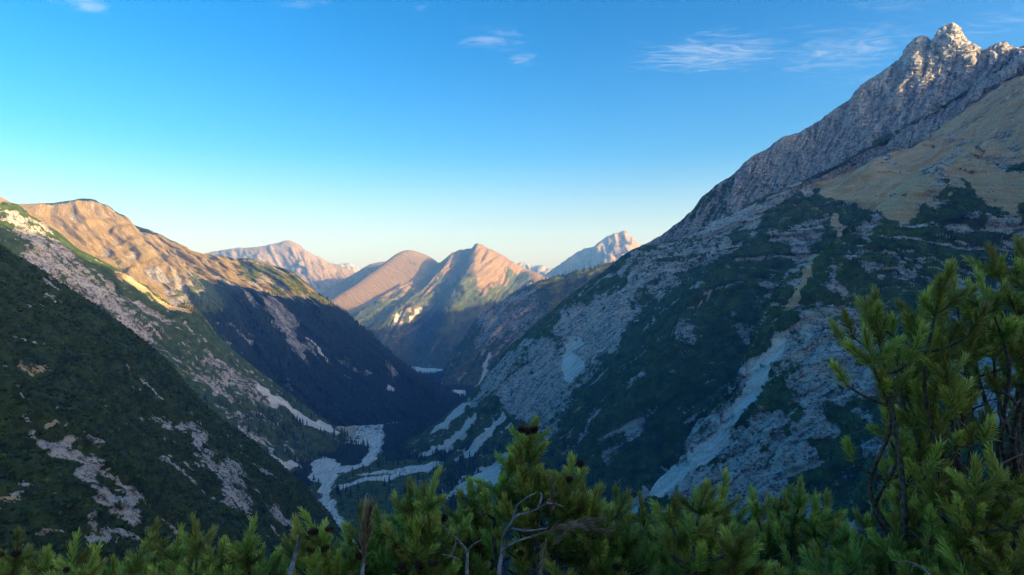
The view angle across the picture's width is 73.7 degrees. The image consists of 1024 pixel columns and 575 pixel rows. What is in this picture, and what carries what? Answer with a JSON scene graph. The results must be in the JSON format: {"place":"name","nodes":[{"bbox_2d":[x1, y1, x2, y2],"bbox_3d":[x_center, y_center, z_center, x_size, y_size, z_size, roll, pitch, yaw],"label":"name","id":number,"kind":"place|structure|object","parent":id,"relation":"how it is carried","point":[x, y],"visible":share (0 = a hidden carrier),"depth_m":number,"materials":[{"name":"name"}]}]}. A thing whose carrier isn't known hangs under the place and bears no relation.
{"place":"outdoors","nodes":[
{"label":"outdoors","id":0,"kind":"place"},
{"bbox_2d":[0,249,343,574],"bbox_3d":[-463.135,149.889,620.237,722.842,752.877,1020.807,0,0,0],"label":"hillside","id":1,"kind":"structure","parent":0,"point":[103,496],"depth_m":522.70,"materials":[{"name":"green plant"}]},
{"bbox_2d":[0,244,344,573],"bbox_3d":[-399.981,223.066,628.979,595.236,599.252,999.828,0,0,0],"label":"dwarf pine scrub","id":2,"kind":"object","parent":1,"relation":"on","point":[87,501],"visible":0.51,"depth_m":547.62,"materials":[{"name":"green plant"}]},
{"bbox_2d":[0,202,347,471],"bbox_3d":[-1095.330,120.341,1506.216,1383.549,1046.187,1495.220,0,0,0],"label":"rocky ridge","id":3,"kind":"structure","parent":0,"point":[198,352],"depth_m":1603.92,"materials":[{"name":"stone"}]},
{"bbox_2d":[0,197,460,425],"bbox_3d":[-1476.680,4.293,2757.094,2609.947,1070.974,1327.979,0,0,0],"label":"brown mountain","id":4,"kind":"structure","parent":0,"point":[174,273],"depth_m":2599.85,"materials":[{"name":"stone"}]},
{"bbox_2d":[205,240,355,294],"bbox_3d":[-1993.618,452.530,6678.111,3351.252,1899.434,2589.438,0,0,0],"label":"reddish peak","id":5,"kind":"structure","parent":0,"point":[317,274],"depth_m":7042.92,"materials":[{"name":"stone"}]},
{"bbox_2d":[339,263,360,271],"bbox_3d":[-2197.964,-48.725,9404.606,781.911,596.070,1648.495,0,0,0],"label":"distant range","id":6,"kind":"structure","parent":0,"point":[350,266],"depth_m":9450.13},
{"bbox_2d":[323,261,385,300],"bbox_3d":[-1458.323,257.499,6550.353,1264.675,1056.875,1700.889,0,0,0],"label":"shaded shoulder","id":7,"kind":"object","parent":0,"point":[344,284],"visible":0.11,"depth_m":6380.85},
{"bbox_2d":[329,250,437,313],"bbox_3d":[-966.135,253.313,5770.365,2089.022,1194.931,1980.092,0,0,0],"label":"tan peak","id":8,"kind":"structure","parent":0,"point":[394,271],"depth_m":5832.85,"materials":[{"name":"stone"}]},
{"bbox_2d":[292,366,566,574],"bbox_3d":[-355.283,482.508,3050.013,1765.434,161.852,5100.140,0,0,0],"label":"valley floor","id":9,"kind":"structure","parent":0,"point":[328,469],"depth_m":1554.80,"materials":[{"name":"grey gravel"}]},
{"bbox_2d":[179,260,616,574],"bbox_3d":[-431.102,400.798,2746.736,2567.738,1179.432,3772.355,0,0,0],"label":"spruce forest","id":10,"kind":"object","parent":9,"relation":"on","point":[410,372],"visible":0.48,"depth_m":2321.89,"materials":[{"name":"green plant"}]},
{"bbox_2d":[349,243,555,369],"bbox_3d":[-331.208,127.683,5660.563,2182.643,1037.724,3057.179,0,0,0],"label":"pointed peak","id":11,"kind":"structure","parent":0,"point":[476,273],"depth_m":5318.72,"materials":[{"name":"stone"}]},
{"bbox_2d":[350,290,507,367],"bbox_3d":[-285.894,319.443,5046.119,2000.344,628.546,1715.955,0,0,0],"label":"sunlit forest","id":12,"kind":"object","parent":11,"relation":"on","point":[421,327],"visible":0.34,"depth_m":4965.51,"materials":[{"name":"green plant"}]},
{"bbox_2d":[0,0,1023,268],"label":"sky","id":13,"kind":"structure","parent":0,"point":[360,133],"materials":[{"name":"blue"}]},
{"bbox_2d":[440,261,615,386],"bbox_3d":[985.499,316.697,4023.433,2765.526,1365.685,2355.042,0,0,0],"label":"valley side","id":14,"kind":"structure","parent":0,"point":[517,315],"depth_m":3512.55,"materials":[{"name":"grey stone"}]},
{"bbox_2d":[517,262,550,275],"bbox_3d":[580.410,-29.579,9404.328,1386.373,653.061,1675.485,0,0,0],"label":"distant range","id":15,"kind":"structure","parent":0,"point":[542,270],"depth_m":9367.99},
{"bbox_2d":[544,231,639,276],"bbox_3d":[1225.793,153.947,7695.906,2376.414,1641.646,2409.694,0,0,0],"label":"rocky peak","id":16,"kind":"structure","parent":0,"point":[612,247],"depth_m":7852.10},
{"bbox_2d":[401,58,1023,574],"bbox_3d":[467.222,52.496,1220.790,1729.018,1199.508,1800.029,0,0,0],"label":"limestone massif","id":17,"kind":"structure","parent":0,"point":[917,176],"depth_m":1205.19,"materials":[{"name":"grey stone"}]},
{"bbox_2d":[404,57,1023,573],"bbox_3d":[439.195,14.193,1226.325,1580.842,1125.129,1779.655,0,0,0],"label":"dwarf pine scrub","id":18,"kind":"object","parent":17,"relation":"on","point":[754,347],"visible":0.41,"depth_m":1183.40,"materials":[{"name":"green plant"}]},
{"bbox_2d":[641,22,1023,245],"bbox_3d":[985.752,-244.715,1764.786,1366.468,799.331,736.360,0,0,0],"label":"rocky summit","id":19,"kind":"structure","parent":17,"relation":"attached to","point":[922,75],"depth_m":1632.23,"materials":[{"name":"grey stone"}]},
{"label":"hillside","id":20,"kind":"structure","parent":0,"visible":0},
{"bbox_2d":[0,525,108,574],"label":"mountain pine","id":21,"kind":"object","parent":20,"relation":"on","point":[46,565],"visible":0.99,"depth_m":3.08,"materials":[{"name":"green plant"}]},
{"bbox_2d":[52,529,166,574],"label":"mountain pine","id":22,"kind":"object","parent":20,"relation":"on","point":[131,565],"visible":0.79,"depth_m":2.89,"materials":[{"name":"green plant"}]},
{"bbox_2d":[116,511,240,574],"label":"mountain pine","id":23,"kind":"object","parent":20,"relation":"on","point":[196,546],"visible":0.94,"depth_m":2.95,"materials":[{"name":"green plant"}]},
{"bbox_2d":[199,513,284,574],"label":"mountain pine","id":24,"kind":"object","parent":20,"relation":"on","point":[246,560],"visible":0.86,"depth_m":2.85,"materials":[{"name":"green plant"}]},
{"bbox_2d":[287,532,301,574],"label":"dead branch","id":25,"kind":"object","parent":20,"relation":"on","point":[290,571],"visible":1,"depth_m":2.42,"materials":[{"name":"grey wood"}]},
{"bbox_2d":[259,506,391,574],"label":"mountain pine","id":26,"kind":"object","parent":20,"relation":"on","point":[314,563],"visible":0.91,"depth_m":2.67,"materials":[{"name":"green plant"}]},
{"bbox_2d":[316,499,401,574],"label":"mountain pine","id":27,"kind":"object","parent":20,"relation":"on","point":[349,535],"visible":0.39,"depth_m":2.85,"materials":[{"name":"green plant"}]},
{"bbox_2d":[357,494,376,574],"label":"dead branch","id":28,"kind":"object","parent":20,"relation":"on","point":[366,528],"visible":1,"depth_m":2.39,"materials":[{"name":"wood"}]},
{"bbox_2d":[359,465,473,574],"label":"mountain pine","id":29,"kind":"object","parent":20,"relation":"on","point":[418,548],"visible":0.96,"depth_m":2.66,"materials":[{"name":"green plant"}]},
{"bbox_2d":[442,526,480,574],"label":"dead branch","id":30,"kind":"object","parent":20,"relation":"on","point":[467,555],"visible":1,"depth_m":2.46,"materials":[{"name":"grey wood"}]},
{"bbox_2d":[439,477,516,574],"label":"mountain pine","id":31,"kind":"object","parent":20,"relation":"on","point":[480,562],"visible":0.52,"depth_m":3.16,"materials":[{"name":"green plant"}]},
{"bbox_2d":[464,413,631,574],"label":"mountain pine","id":32,"kind":"object","parent":20,"relation":"on","point":[522,485],"visible":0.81,"depth_m":2.71,"materials":[{"name":"green plant"}]},
{"bbox_2d":[497,476,614,574],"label":"dead branch","id":33,"kind":"object","parent":20,"relation":"on","point":[581,524],"visible":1,"depth_m":2.44,"materials":[{"name":"grey wood"}]},
{"bbox_2d":[544,481,671,574],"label":"mountain pine","id":34,"kind":"object","parent":20,"relation":"on","point":[622,558],"visible":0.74,"depth_m":2.73,"materials":[{"name":"green plant"}]},
{"bbox_2d":[627,490,683,574],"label":"mountain pine","id":35,"kind":"object","parent":20,"relation":"on","point":[652,533],"visible":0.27,"depth_m":3.58,"materials":[{"name":"green plant"}]},
{"bbox_2d":[641,466,789,574],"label":"mountain pine","id":36,"kind":"object","parent":20,"relation":"on","point":[689,547],"visible":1,"depth_m":2.49,"materials":[{"name":"green plant"}]},
{"bbox_2d":[734,473,851,574],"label":"mountain pine","id":37,"kind":"object","parent":20,"relation":"on","point":[775,529],"visible":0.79,"depth_m":3.31,"materials":[{"name":"green plant"}]},
{"bbox_2d":[779,491,919,574],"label":"mountain pine","id":38,"kind":"object","parent":20,"relation":"on","point":[840,565],"visible":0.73,"depth_m":2.68,"materials":[{"name":"green plant"}]},
{"bbox_2d":[895,560,929,574],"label":"dead branch","id":39,"kind":"object","parent":20,"relation":"on","point":[926,571],"visible":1,"depth_m":2.03,"materials":[{"name":"grey wood"}]},
{"bbox_2d":[826,257,1023,572],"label":"mountain pine","id":40,"kind":"object","parent":20,"relation":"on","point":[915,386],"visible":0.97,"depth_m":2.48,"materials":[{"name":"green plant"}]},
{"bbox_2d":[839,456,1011,574],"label":"mountain pine","id":41,"kind":"object","parent":20,"relation":"on","point":[954,536],"visible":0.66,"depth_m":2.54,"materials":[{"name":"green plant"}]},
{"bbox_2d":[906,389,1023,564],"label":"dead branch","id":42,"kind":"object","parent":20,"relation":"on","point":[960,464],"visible":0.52,"depth_m":2.53,"materials":[{"name":"brown wood"}]},
{"bbox_2d":[910,441,1023,574],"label":"mountain pine","id":43,"kind":"object","parent":20,"relation":"on","point":[1006,558],"visible":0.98,"depth_m":2.31,"materials":[{"name":"green plant"}]},
{"bbox_2d":[961,232,1023,497],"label":"mountain pine","id":44,"kind":"object","parent":20,"relation":"on","point":[1011,330],"visible":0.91,"depth_m":2.63,"materials":[{"name":"green plant"}]}
]}

